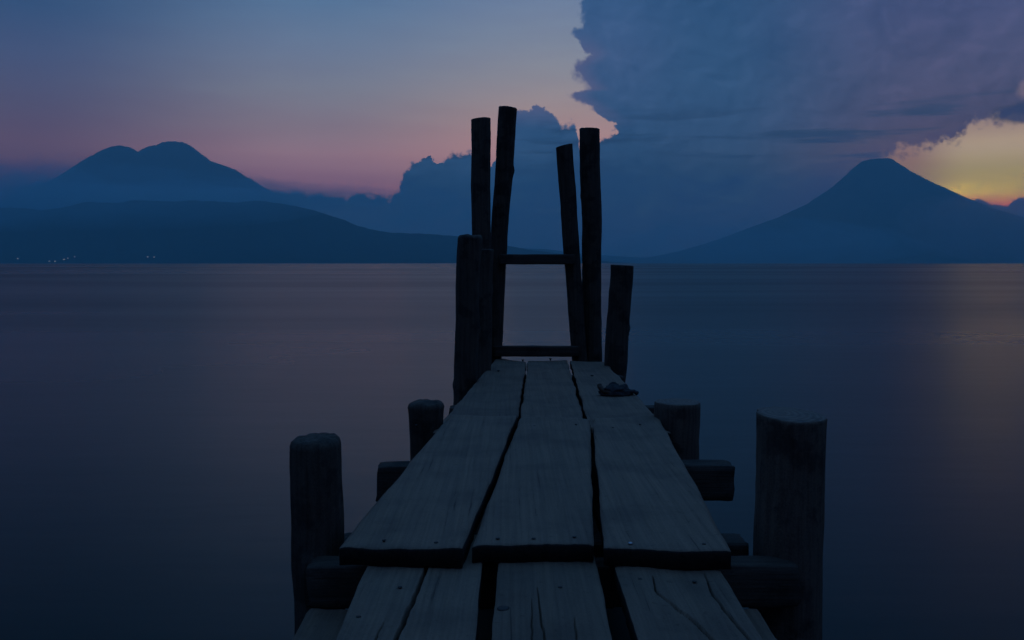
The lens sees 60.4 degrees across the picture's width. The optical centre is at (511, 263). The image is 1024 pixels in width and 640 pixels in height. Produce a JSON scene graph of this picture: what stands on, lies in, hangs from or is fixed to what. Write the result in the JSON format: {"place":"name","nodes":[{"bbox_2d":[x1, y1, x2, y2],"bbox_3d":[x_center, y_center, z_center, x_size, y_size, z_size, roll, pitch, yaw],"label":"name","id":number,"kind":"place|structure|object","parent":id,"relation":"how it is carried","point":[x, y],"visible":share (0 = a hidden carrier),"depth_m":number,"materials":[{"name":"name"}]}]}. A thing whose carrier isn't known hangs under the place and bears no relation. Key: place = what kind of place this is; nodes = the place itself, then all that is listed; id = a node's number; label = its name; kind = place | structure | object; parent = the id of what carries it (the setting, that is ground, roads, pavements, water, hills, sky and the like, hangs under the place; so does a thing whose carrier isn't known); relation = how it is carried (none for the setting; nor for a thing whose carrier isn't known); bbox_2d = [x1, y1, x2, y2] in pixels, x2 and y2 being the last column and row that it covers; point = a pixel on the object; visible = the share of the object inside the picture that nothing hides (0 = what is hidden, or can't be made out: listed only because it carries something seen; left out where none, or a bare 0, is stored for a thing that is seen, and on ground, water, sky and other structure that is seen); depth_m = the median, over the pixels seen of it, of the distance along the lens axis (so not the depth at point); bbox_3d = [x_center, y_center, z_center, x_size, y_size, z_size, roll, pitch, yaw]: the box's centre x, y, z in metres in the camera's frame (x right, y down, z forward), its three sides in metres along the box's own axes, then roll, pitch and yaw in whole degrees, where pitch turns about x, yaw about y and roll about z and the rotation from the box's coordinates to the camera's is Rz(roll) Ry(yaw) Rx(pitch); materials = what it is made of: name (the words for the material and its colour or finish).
{"place":"outdoors","nodes":[
{"label":"outdoors","id":0,"kind":"place"},
{"bbox_2d":[0,141,294,209],"bbox_3d":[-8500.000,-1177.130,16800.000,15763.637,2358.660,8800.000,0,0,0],"label":"volcano","id":1,"kind":"structure","parent":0,"point":[173,171],"depth_m":16277.08},
{"bbox_2d":[0,200,619,262],"bbox_3d":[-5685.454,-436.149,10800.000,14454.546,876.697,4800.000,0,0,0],"label":"hills","id":2,"kind":"structure","parent":0,"point":[189,231],"depth_m":9916.01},
{"bbox_2d":[0,263,1023,639],"bbox_3d":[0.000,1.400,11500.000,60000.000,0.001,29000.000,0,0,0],"label":"lake","id":3,"kind":"structure","parent":0,"point":[156,419],"depth_m":8.54,"materials":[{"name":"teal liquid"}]},
{"bbox_2d":[289,106,827,639],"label":"jetty","id":4,"kind":"object","parent":3,"relation":"in","point":[543,462],"visible":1,"depth_m":2.41,"materials":[{"name":"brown wood"}]},
{"bbox_2d":[0,0,1023,256],"label":"sky","id":5,"kind":"structure","parent":0,"point":[715,119],"materials":[{"name":"blue"}]},
{"bbox_2d":[523,248,646,262],"bbox_3d":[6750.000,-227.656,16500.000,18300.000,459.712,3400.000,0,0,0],"label":"hills","id":6,"kind":"structure","parent":0,"point":[620,259],"depth_m":16148.11,"materials":[{"name":"blue"}]},
{"bbox_2d":[597,382,638,395],"bbox_3d":[0.604,0.716,5.025,0.238,0.076,0.114,0,0,0],"label":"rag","id":7,"kind":"object","parent":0,"point":[613,389],"visible":1,"depth_m":4.99,"materials":[{"name":"fabric"}]},
{"bbox_2d":[622,158,1023,262],"bbox_3d":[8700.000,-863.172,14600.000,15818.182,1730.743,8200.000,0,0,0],"label":"volcano","id":8,"kind":"structure","parent":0,"point":[883,210],"depth_m":13340.84}
]}

